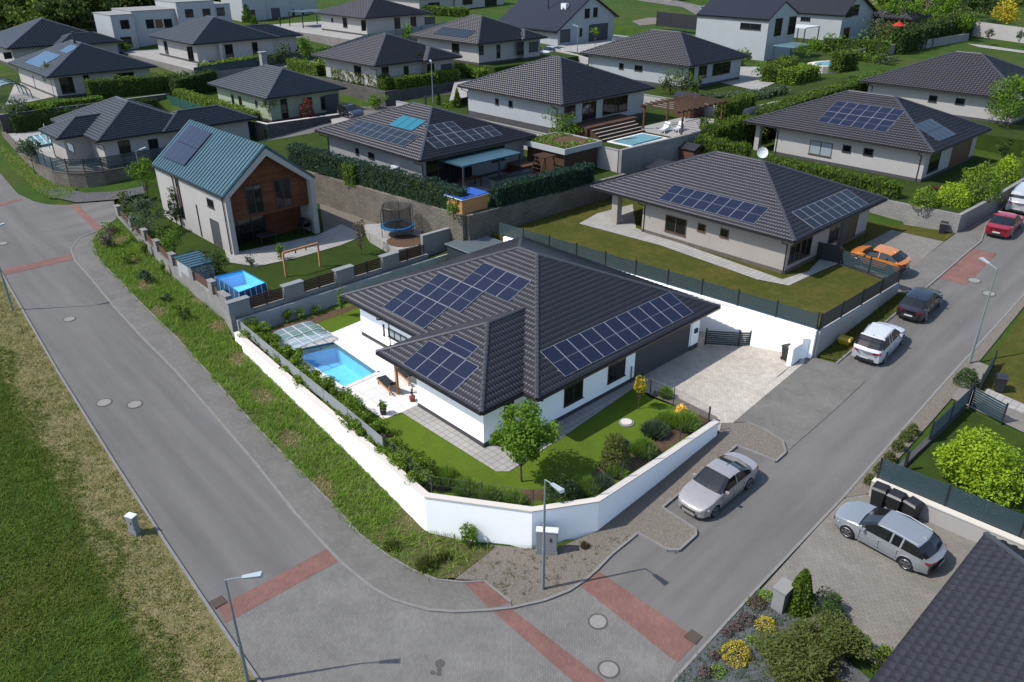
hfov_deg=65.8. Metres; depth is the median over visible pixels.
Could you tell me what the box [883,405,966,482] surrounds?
kerb wall
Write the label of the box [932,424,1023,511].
lime shrub
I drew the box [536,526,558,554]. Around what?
utility cabinet
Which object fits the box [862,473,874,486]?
clipped bush
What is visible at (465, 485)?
grass clump
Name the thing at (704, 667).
rockery cushion
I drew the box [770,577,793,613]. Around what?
stone pillar
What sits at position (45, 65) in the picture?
young tree
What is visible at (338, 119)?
driveway
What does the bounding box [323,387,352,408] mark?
laurel shrub
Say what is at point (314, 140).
lawn
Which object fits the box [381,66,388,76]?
window
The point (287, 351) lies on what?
laurel shrub
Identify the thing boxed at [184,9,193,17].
window
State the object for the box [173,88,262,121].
hedge
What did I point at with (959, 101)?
window
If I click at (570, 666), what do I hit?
road red band
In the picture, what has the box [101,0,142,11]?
forest tree
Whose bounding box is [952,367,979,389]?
clipped bush
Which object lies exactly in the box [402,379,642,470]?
path
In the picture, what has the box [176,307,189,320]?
verge bush
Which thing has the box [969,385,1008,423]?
slat fence
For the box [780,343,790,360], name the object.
wheelie bin
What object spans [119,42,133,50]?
garden shrub
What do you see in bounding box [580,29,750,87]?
bungalow
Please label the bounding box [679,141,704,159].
garden shed
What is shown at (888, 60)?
garden shrub
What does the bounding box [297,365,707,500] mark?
planting bed
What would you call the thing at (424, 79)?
hedge
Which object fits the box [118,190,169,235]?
garden tree
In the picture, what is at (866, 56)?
garden shrub
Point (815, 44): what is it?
garden tree
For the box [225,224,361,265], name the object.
terrace
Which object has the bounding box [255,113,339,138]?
planter wall
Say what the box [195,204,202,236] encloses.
window
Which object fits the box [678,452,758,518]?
parked car
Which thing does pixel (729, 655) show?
rockery groundcover
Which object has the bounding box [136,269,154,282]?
verge bush
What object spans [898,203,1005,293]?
pavement
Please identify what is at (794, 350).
gate pier
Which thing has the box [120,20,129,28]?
window
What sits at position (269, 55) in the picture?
garden shrub
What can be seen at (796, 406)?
pavement
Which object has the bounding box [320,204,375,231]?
terrace
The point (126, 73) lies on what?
window
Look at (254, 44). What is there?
window
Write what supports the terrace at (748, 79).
on the lawn at (817, 84)
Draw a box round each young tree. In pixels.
[15,136,42,173]
[40,61,48,80]
[336,286,344,315]
[352,219,366,254]
[633,375,647,408]
[985,29,995,44]
[1016,29,1023,46]
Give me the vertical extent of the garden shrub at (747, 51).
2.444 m
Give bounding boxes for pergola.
[438,146,520,188]
[639,94,728,134]
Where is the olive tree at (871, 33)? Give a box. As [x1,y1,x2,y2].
[859,11,889,39]
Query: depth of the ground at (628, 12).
38.09 m
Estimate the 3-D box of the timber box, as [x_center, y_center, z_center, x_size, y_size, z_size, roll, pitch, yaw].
[-3.653,-11.321,64.040,2.900,1.320,2.200,-23,35,-38]
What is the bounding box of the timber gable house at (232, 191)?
[151,119,319,254]
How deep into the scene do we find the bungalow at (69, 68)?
106.62 m
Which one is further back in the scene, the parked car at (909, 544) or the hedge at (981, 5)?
the hedge at (981, 5)
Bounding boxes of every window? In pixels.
[3,52,12,58]
[58,77,75,93]
[66,141,74,153]
[115,72,133,78]
[117,140,131,156]
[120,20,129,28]
[120,36,132,47]
[145,19,154,28]
[148,138,159,158]
[163,19,172,27]
[163,41,168,53]
[174,177,185,219]
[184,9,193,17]
[186,46,194,60]
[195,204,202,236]
[202,8,210,16]
[206,197,214,209]
[216,7,224,15]
[224,44,233,58]
[238,96,241,105]
[244,183,264,214]
[251,42,258,55]
[271,8,280,18]
[273,177,292,208]
[280,98,288,118]
[320,96,327,109]
[342,17,347,27]
[354,65,361,76]
[361,20,366,30]
[368,152,374,159]
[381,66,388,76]
[387,328,406,342]
[394,17,400,28]
[403,66,408,76]
[410,16,415,26]
[426,155,471,184]
[427,63,433,72]
[428,2,439,5]
[452,43,458,52]
[462,0,472,4]
[478,45,483,54]
[485,0,496,5]
[492,145,504,162]
[496,44,500,58]
[504,401,513,420]
[508,100,512,107]
[517,42,523,54]
[563,379,583,407]
[564,104,575,118]
[582,100,596,120]
[584,8,589,18]
[593,7,597,16]
[602,94,627,115]
[607,358,625,384]
[619,63,623,69]
[634,65,642,71]
[664,214,686,236]
[688,67,694,78]
[696,223,705,232]
[698,65,706,78]
[712,61,730,75]
[719,228,728,238]
[740,22,760,30]
[773,18,782,36]
[787,16,796,34]
[787,241,801,264]
[799,236,812,259]
[800,17,810,21]
[808,140,832,157]
[827,223,842,243]
[841,144,851,152]
[842,27,849,38]
[845,6,853,17]
[852,4,859,15]
[862,148,873,156]
[926,152,941,173]
[927,95,937,102]
[955,98,964,104]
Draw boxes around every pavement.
[72,232,511,609]
[733,357,864,449]
[844,296,1023,498]
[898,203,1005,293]
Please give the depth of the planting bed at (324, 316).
55.23 m
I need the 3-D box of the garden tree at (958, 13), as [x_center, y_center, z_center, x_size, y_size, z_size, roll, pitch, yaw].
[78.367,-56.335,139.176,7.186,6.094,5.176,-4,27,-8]
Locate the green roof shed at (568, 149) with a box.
[522,129,601,171]
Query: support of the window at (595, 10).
in the gabled house at (553, 21)
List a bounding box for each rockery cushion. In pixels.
[697,664,712,679]
[708,649,720,661]
[709,664,726,679]
[719,627,733,636]
[727,620,743,632]
[736,610,755,627]
[744,635,757,645]
[747,595,766,611]
[757,589,772,600]
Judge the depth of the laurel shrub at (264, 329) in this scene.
52.15 m
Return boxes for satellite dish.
[757,147,767,159]
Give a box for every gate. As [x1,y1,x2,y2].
[704,328,751,345]
[816,242,842,263]
[979,350,997,389]
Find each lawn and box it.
[0,75,171,128]
[122,196,446,305]
[203,89,362,138]
[234,302,704,505]
[257,132,620,214]
[282,63,474,90]
[402,94,715,148]
[453,48,588,74]
[494,197,899,356]
[586,64,851,104]
[742,47,832,63]
[749,134,1023,212]
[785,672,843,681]
[793,37,873,48]
[891,409,1023,538]
[892,224,953,240]
[968,119,1023,157]
[981,311,1023,403]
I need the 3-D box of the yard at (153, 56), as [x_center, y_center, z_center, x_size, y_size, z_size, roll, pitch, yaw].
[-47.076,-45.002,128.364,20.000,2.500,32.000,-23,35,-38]
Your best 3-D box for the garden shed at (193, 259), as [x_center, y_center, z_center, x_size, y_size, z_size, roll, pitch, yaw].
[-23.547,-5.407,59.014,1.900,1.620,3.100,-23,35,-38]
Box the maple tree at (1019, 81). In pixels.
[984,72,1023,125]
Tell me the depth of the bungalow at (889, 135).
75.04 m
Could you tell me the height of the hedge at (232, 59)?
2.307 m
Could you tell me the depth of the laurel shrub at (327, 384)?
45.76 m
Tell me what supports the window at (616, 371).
in the bungalow at (473, 343)
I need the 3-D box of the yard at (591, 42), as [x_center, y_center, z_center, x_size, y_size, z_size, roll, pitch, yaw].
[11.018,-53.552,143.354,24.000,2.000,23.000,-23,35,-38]
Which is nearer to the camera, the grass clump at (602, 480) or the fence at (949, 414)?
the grass clump at (602, 480)
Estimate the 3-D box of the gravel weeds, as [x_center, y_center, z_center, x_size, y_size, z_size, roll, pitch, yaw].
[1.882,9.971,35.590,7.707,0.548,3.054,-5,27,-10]
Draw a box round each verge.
[0,145,75,197]
[94,228,493,577]
[819,293,905,360]
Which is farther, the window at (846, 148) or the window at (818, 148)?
the window at (818, 148)
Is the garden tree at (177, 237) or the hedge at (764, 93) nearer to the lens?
the garden tree at (177, 237)
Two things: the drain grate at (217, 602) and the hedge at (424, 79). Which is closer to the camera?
the drain grate at (217, 602)
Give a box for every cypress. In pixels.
[436,91,441,104]
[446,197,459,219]
[453,87,461,107]
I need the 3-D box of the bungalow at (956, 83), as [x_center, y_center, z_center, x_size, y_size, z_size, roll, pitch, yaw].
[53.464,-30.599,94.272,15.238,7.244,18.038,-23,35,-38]
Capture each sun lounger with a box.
[376,375,399,394]
[398,368,416,385]
[658,121,670,133]
[673,121,684,132]
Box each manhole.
[63,316,75,321]
[95,398,111,406]
[126,400,142,407]
[435,659,444,667]
[588,613,607,628]
[597,660,619,677]
[967,277,980,282]
[981,290,995,295]
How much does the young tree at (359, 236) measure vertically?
3.144 m
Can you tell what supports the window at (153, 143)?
in the bungalow at (115, 125)
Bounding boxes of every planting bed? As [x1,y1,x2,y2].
[263,305,355,340]
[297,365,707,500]
[675,590,869,681]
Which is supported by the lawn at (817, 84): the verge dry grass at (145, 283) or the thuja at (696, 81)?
the thuja at (696, 81)
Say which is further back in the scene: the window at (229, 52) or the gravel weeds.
the window at (229, 52)
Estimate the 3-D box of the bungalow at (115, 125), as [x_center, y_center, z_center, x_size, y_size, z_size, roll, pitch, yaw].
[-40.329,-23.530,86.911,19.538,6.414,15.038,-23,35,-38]
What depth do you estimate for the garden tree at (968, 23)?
136.54 m
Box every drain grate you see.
[210,595,226,608]
[684,629,702,643]
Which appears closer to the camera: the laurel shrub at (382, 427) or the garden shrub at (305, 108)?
the laurel shrub at (382, 427)
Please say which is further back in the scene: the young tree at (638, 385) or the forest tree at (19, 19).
the forest tree at (19, 19)
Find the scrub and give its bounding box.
[869,0,1023,7]
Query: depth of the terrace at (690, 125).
83.09 m
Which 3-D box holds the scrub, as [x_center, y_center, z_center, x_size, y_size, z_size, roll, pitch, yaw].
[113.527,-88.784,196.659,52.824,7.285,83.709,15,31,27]
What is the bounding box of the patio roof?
[772,43,810,60]
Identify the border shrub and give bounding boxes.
[281,308,293,321]
[293,306,304,318]
[309,304,320,314]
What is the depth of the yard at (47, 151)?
87.84 m
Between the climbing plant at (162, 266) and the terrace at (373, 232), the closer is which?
the climbing plant at (162, 266)
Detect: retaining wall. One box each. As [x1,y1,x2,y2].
[0,94,166,133]
[1,132,154,187]
[305,74,463,106]
[306,170,466,241]
[466,173,625,240]
[618,130,702,174]
[813,282,899,357]
[852,33,969,59]
[869,177,1023,238]
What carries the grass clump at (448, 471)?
on the planting bed at (673, 436)
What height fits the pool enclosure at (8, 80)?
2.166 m
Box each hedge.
[7,95,103,112]
[8,97,157,133]
[83,70,188,98]
[168,67,217,96]
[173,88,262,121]
[196,54,258,68]
[272,46,333,55]
[286,57,325,75]
[286,142,468,212]
[330,67,393,90]
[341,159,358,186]
[391,68,460,89]
[421,5,469,16]
[454,63,488,77]
[488,161,595,207]
[694,133,752,156]
[699,113,755,143]
[704,83,790,101]
[713,92,757,122]
[749,152,904,199]
[754,68,888,138]
[758,54,799,82]
[776,62,821,85]
[821,33,891,56]
[827,48,862,73]
[887,11,975,54]
[929,0,997,12]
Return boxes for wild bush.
[383,536,401,551]
[413,552,444,574]
[436,548,451,562]
[458,522,478,546]
[580,540,589,549]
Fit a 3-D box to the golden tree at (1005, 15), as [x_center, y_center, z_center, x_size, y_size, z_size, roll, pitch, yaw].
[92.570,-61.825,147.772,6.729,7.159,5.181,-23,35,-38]
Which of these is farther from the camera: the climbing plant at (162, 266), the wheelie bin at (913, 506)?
the climbing plant at (162, 266)
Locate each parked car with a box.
[335,102,363,118]
[541,45,560,52]
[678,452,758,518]
[834,501,946,573]
[848,244,910,274]
[852,322,905,363]
[896,287,942,321]
[985,211,1023,237]
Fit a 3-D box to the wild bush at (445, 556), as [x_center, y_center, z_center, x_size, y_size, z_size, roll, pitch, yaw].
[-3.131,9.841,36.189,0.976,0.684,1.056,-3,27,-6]
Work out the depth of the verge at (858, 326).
51.87 m
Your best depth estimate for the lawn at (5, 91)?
105.90 m
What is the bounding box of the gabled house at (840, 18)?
[781,0,877,39]
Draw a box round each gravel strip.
[40,186,144,201]
[455,422,783,605]
[652,391,717,419]
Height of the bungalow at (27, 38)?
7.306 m
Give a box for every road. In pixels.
[0,174,1023,681]
[257,90,451,141]
[637,0,701,13]
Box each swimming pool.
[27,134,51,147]
[292,340,381,388]
[607,133,665,146]
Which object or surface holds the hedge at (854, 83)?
on the ground at (628, 12)
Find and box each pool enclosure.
[0,78,32,97]
[272,321,336,349]
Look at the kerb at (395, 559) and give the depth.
38.79 m
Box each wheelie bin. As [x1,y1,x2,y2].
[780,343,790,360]
[870,481,890,506]
[886,488,907,512]
[902,496,924,520]
[939,221,948,233]
[993,372,1008,391]
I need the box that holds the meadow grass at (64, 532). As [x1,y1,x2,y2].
[0,282,242,681]
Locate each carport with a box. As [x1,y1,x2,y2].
[288,9,320,27]
[795,24,819,44]
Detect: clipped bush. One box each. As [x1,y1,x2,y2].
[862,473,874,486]
[872,461,885,474]
[873,643,893,666]
[883,450,896,463]
[891,437,904,452]
[898,428,911,442]
[906,423,918,436]
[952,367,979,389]
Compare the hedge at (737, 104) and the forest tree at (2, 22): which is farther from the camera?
the forest tree at (2, 22)
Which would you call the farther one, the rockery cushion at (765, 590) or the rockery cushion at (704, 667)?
the rockery cushion at (765, 590)
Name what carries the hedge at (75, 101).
on the lawn at (5, 91)
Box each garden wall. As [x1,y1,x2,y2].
[233,331,718,549]
[236,254,447,334]
[396,101,618,172]
[420,227,449,255]
[503,236,817,357]
[555,49,588,63]
[643,94,746,116]
[744,101,777,115]
[868,477,1023,549]
[970,22,1023,42]
[982,389,1023,413]
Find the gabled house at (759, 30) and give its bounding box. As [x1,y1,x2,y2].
[696,0,798,60]
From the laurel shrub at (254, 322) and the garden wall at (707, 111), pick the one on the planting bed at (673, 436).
the laurel shrub at (254, 322)
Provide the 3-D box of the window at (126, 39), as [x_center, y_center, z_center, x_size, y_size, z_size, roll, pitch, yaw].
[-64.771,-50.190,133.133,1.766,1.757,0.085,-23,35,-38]
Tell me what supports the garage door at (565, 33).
in the gabled house at (553, 21)
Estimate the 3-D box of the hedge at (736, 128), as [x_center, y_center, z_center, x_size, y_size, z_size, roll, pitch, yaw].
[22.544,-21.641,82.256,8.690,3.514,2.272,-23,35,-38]
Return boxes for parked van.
[1004,182,1023,212]
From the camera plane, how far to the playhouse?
87.09 m
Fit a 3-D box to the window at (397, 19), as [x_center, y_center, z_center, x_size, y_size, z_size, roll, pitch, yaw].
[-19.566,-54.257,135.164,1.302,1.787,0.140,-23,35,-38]
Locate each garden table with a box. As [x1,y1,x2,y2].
[254,230,276,245]
[458,175,482,187]
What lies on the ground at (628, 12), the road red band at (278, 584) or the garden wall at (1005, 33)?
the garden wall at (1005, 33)
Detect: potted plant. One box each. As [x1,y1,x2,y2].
[377,399,387,415]
[409,386,414,401]
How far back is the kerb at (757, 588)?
36.53 m
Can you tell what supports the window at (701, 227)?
in the bungalow at (770, 216)
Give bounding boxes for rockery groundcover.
[670,589,797,681]
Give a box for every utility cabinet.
[124,512,141,536]
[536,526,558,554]
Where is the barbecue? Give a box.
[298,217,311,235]
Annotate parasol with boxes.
[892,21,904,30]
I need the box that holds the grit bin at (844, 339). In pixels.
[837,334,853,345]
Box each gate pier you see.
[786,341,802,365]
[799,337,809,358]
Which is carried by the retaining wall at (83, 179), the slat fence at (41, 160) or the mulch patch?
the slat fence at (41, 160)
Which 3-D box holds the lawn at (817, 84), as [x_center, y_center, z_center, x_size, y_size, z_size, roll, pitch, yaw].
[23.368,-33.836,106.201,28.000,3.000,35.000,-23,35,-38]
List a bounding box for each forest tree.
[0,0,25,29]
[0,0,35,30]
[0,1,13,24]
[4,0,45,25]
[5,0,74,25]
[26,0,90,27]
[36,0,90,27]
[74,0,117,30]
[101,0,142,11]
[124,0,155,5]
[125,0,154,6]
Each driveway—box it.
[329,113,348,123]
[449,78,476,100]
[560,41,611,52]
[640,331,804,430]
[761,494,975,666]
[839,230,943,281]
[952,360,1023,431]
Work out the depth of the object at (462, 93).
97.80 m
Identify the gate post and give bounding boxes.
[903,450,910,471]
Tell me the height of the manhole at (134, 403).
0.050 m
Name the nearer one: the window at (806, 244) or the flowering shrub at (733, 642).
the flowering shrub at (733, 642)
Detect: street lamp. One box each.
[0,223,13,309]
[136,147,145,190]
[225,571,263,681]
[429,60,433,102]
[541,479,564,589]
[968,257,997,363]
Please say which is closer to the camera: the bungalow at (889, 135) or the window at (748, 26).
the bungalow at (889, 135)
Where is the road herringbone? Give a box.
[226,562,675,681]
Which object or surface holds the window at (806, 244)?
in the bungalow at (770, 216)
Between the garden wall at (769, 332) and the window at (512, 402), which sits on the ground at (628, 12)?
the garden wall at (769, 332)
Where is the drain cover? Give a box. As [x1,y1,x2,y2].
[619,418,633,426]
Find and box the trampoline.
[380,201,414,239]
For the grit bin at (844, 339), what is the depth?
49.74 m
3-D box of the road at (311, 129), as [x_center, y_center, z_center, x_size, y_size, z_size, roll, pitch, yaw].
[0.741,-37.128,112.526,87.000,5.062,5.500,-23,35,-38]
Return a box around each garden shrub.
[0,96,27,114]
[26,100,57,111]
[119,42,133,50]
[244,254,254,266]
[254,53,278,64]
[275,242,283,259]
[299,98,315,117]
[310,45,325,61]
[366,93,388,109]
[441,101,453,107]
[453,61,468,78]
[470,66,485,78]
[590,27,598,42]
[697,116,710,126]
[737,47,751,61]
[858,49,887,60]
[874,20,907,40]
[874,53,897,63]
[909,185,938,208]
[931,181,973,208]
[932,185,942,191]
[957,160,1003,202]
[991,153,1021,182]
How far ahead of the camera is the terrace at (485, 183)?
70.87 m
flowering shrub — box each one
[675,403,687,412]
[718,639,753,668]
[754,615,775,634]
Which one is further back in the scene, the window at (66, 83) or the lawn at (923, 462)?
the window at (66, 83)
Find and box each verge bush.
[98,225,115,246]
[99,220,120,233]
[116,248,136,264]
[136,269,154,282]
[160,293,171,301]
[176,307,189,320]
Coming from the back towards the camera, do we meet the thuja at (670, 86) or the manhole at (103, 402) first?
the thuja at (670, 86)
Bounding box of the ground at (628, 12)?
[0,0,1023,681]
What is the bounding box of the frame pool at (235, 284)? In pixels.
[215,270,267,299]
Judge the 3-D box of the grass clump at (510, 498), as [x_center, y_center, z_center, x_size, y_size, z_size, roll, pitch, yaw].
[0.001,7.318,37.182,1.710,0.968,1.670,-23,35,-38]
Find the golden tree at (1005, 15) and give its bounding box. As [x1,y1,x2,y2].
[991,0,1020,24]
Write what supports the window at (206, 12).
in the cube house at (135, 27)
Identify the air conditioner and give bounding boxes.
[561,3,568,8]
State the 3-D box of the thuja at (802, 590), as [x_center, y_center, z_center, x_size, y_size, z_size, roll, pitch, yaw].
[11.796,10.180,32.308,1.243,2.347,1.347,-23,35,-38]
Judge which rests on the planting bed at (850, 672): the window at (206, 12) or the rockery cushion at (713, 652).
the rockery cushion at (713, 652)
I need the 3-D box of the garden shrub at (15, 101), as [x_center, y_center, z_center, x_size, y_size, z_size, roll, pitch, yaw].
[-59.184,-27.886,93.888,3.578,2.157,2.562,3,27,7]
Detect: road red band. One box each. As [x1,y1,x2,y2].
[0,198,22,205]
[1,254,72,274]
[70,204,100,230]
[218,549,337,622]
[493,610,605,681]
[580,571,693,661]
[940,249,996,284]
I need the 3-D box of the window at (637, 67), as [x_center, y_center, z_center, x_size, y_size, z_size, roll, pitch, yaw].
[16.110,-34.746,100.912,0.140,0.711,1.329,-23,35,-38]
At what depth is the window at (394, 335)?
50.02 m
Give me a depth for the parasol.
125.02 m
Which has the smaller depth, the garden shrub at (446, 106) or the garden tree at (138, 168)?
the garden tree at (138, 168)
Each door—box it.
[209,218,222,248]
[234,215,265,243]
[325,93,338,113]
[424,16,434,24]
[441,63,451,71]
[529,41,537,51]
[560,29,570,42]
[634,324,690,379]
[696,102,700,116]
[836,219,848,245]
[840,214,858,243]
[948,139,972,167]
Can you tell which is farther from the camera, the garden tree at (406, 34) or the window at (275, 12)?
the window at (275, 12)
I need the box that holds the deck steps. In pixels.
[568,114,644,141]
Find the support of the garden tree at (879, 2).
on the ground at (628, 12)
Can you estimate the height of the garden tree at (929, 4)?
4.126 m
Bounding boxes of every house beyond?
[388,0,453,8]
[454,0,503,7]
[871,5,932,34]
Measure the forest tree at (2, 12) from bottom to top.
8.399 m
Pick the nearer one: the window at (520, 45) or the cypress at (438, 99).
the cypress at (438, 99)
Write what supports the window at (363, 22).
in the bungalow at (361, 17)
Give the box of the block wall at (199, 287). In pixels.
[113,204,237,338]
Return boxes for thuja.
[659,70,669,93]
[665,67,674,94]
[671,70,681,92]
[676,69,687,90]
[682,72,692,91]
[687,78,698,90]
[691,76,702,92]
[786,568,812,618]
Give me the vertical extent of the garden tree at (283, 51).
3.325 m
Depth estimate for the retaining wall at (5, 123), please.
95.70 m
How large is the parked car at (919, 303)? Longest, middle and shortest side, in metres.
4.270 x 2.020 x 1.510 m
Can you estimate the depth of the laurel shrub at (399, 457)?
38.91 m
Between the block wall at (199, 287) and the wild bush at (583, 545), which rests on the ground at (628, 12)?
the block wall at (199, 287)
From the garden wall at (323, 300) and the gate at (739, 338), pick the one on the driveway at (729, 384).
the gate at (739, 338)
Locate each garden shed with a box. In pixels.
[173,250,214,279]
[445,236,502,259]
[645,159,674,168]
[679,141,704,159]
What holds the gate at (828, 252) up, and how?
on the path at (626, 226)
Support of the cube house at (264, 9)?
on the ground at (628, 12)
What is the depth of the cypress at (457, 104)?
92.34 m
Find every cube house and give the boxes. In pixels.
[93,0,231,51]
[221,0,316,21]
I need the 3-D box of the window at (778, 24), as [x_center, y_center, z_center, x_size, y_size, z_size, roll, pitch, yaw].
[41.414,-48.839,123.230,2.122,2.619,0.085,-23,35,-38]
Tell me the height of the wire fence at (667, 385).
1.420 m
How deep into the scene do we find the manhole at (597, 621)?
32.93 m
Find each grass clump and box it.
[434,463,462,488]
[449,475,482,497]
[473,482,503,501]
[496,487,529,504]
[573,474,603,497]
[590,471,615,494]
[605,463,630,478]
[616,438,630,451]
[628,434,658,459]
[638,416,671,438]
[652,408,677,428]
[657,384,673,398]
[671,409,704,431]
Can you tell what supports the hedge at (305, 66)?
on the lawn at (462, 77)
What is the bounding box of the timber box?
[445,187,488,213]
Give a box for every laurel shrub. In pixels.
[237,321,270,342]
[243,316,262,332]
[252,332,281,349]
[265,341,280,363]
[271,344,303,364]
[279,358,310,378]
[292,368,321,388]
[304,375,336,396]
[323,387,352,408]
[335,393,365,416]
[338,409,372,432]
[355,417,390,446]
[374,436,410,456]
[387,450,425,472]
[403,456,440,485]
[541,107,583,134]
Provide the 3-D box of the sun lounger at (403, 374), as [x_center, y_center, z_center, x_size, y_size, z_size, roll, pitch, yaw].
[-6.320,1.934,47.616,0.650,0.860,1.900,-17,31,-29]
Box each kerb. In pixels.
[2,273,261,681]
[70,231,637,613]
[91,241,511,602]
[636,444,737,552]
[670,293,1023,681]
[737,421,786,462]
[836,205,1004,363]
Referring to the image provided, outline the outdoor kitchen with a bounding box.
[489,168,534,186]
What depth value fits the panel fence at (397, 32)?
129.06 m
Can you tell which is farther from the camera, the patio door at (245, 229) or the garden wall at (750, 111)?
the garden wall at (750, 111)
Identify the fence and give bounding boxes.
[19,138,165,172]
[166,94,256,137]
[193,48,324,72]
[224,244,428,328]
[240,321,383,445]
[334,21,449,46]
[381,406,710,505]
[498,220,819,329]
[630,366,710,420]
[656,11,696,29]
[818,266,902,330]
[840,248,900,277]
[876,457,1023,537]
[928,383,974,439]
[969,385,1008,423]
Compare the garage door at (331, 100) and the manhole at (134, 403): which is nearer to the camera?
the manhole at (134, 403)
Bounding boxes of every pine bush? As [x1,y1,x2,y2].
[542,471,578,503]
[599,432,631,470]
[752,625,834,681]
[786,607,877,676]
[806,586,848,623]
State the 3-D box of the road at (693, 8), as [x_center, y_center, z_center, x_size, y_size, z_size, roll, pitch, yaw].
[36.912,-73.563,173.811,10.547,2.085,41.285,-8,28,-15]
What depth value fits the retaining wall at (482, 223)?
66.88 m
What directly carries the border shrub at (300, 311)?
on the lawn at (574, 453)
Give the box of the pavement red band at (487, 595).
[465,582,509,607]
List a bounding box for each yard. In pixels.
[8,130,107,170]
[120,49,285,78]
[273,21,416,45]
[548,35,627,47]
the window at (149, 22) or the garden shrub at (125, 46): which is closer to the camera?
the garden shrub at (125, 46)
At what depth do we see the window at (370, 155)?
72.72 m
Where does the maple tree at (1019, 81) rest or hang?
on the lawn at (989, 140)
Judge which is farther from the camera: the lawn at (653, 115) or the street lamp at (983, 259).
the lawn at (653, 115)
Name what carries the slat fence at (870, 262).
on the driveway at (916, 249)
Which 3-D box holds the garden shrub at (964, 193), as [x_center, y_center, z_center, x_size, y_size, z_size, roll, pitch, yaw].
[36.270,-12.161,65.018,3.038,1.976,3.029,-23,35,-38]
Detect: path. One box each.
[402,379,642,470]
[579,204,840,284]
[970,44,1023,52]
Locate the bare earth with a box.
[632,18,655,25]
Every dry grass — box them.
[0,282,244,681]
[112,235,463,579]
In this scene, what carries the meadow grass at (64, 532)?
on the ground at (628, 12)
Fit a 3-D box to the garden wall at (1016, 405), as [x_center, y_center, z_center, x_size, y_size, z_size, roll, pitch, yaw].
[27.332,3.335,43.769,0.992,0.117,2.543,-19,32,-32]
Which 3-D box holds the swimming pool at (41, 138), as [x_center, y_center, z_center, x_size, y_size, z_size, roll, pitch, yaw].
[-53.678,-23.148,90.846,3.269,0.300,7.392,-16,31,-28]
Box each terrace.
[6,83,53,104]
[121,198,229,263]
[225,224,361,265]
[281,321,417,418]
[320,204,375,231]
[364,223,421,255]
[451,172,506,190]
[644,117,718,136]
[721,67,774,89]
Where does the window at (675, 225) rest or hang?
in the bungalow at (770, 216)
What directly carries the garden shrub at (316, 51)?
on the lawn at (462, 77)
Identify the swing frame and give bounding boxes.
[282,242,320,276]
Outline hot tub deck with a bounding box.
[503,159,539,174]
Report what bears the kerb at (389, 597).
on the road at (220, 512)
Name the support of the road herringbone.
on the road at (220, 512)
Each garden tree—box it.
[112,191,132,210]
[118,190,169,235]
[124,154,156,196]
[154,225,184,252]
[165,186,180,225]
[199,249,229,276]
[241,4,250,22]
[249,14,257,24]
[275,43,291,65]
[297,35,311,59]
[400,22,414,38]
[751,61,765,75]
[798,36,820,61]
[872,0,891,8]
[877,0,917,16]
[886,0,926,15]
[924,0,938,12]
[926,0,962,20]
[941,2,981,33]
[956,0,979,12]
[956,12,976,34]
[972,0,1005,20]
[995,138,1014,158]
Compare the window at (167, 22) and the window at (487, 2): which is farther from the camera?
the window at (487, 2)
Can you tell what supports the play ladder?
on the lawn at (314, 140)
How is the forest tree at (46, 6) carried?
on the ground at (628, 12)
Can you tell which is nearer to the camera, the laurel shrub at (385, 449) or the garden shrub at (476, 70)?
the laurel shrub at (385, 449)
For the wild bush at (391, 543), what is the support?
on the verge at (465, 549)
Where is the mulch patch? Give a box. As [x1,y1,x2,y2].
[387,235,420,246]
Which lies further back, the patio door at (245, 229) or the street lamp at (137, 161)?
the street lamp at (137, 161)
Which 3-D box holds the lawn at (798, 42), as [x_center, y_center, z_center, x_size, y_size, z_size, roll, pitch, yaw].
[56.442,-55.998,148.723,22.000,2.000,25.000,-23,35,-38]
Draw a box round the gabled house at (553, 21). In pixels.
[499,0,619,44]
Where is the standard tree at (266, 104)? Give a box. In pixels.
[258,93,277,111]
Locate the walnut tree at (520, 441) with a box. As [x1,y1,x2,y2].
[489,397,562,481]
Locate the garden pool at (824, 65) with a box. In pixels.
[807,60,834,73]
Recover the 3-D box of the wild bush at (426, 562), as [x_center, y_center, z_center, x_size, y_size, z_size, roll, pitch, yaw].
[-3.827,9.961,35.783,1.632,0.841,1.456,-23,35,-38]
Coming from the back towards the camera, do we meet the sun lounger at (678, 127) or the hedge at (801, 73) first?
the hedge at (801, 73)
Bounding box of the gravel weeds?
[468,535,628,593]
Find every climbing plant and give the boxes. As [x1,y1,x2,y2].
[138,239,147,256]
[158,260,165,273]
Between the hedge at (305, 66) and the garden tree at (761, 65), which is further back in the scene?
the hedge at (305, 66)
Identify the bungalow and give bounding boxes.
[0,17,123,70]
[7,31,157,98]
[38,96,257,167]
[149,15,303,62]
[207,51,346,122]
[311,32,462,88]
[313,0,434,35]
[314,96,536,184]
[340,236,720,447]
[409,14,547,64]
[457,55,655,133]
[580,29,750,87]
[590,151,887,273]
[744,90,992,181]
[859,51,1023,124]
[869,532,1023,681]
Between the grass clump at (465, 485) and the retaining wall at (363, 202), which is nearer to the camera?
the grass clump at (465, 485)
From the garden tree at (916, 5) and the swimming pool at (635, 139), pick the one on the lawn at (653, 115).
the swimming pool at (635, 139)

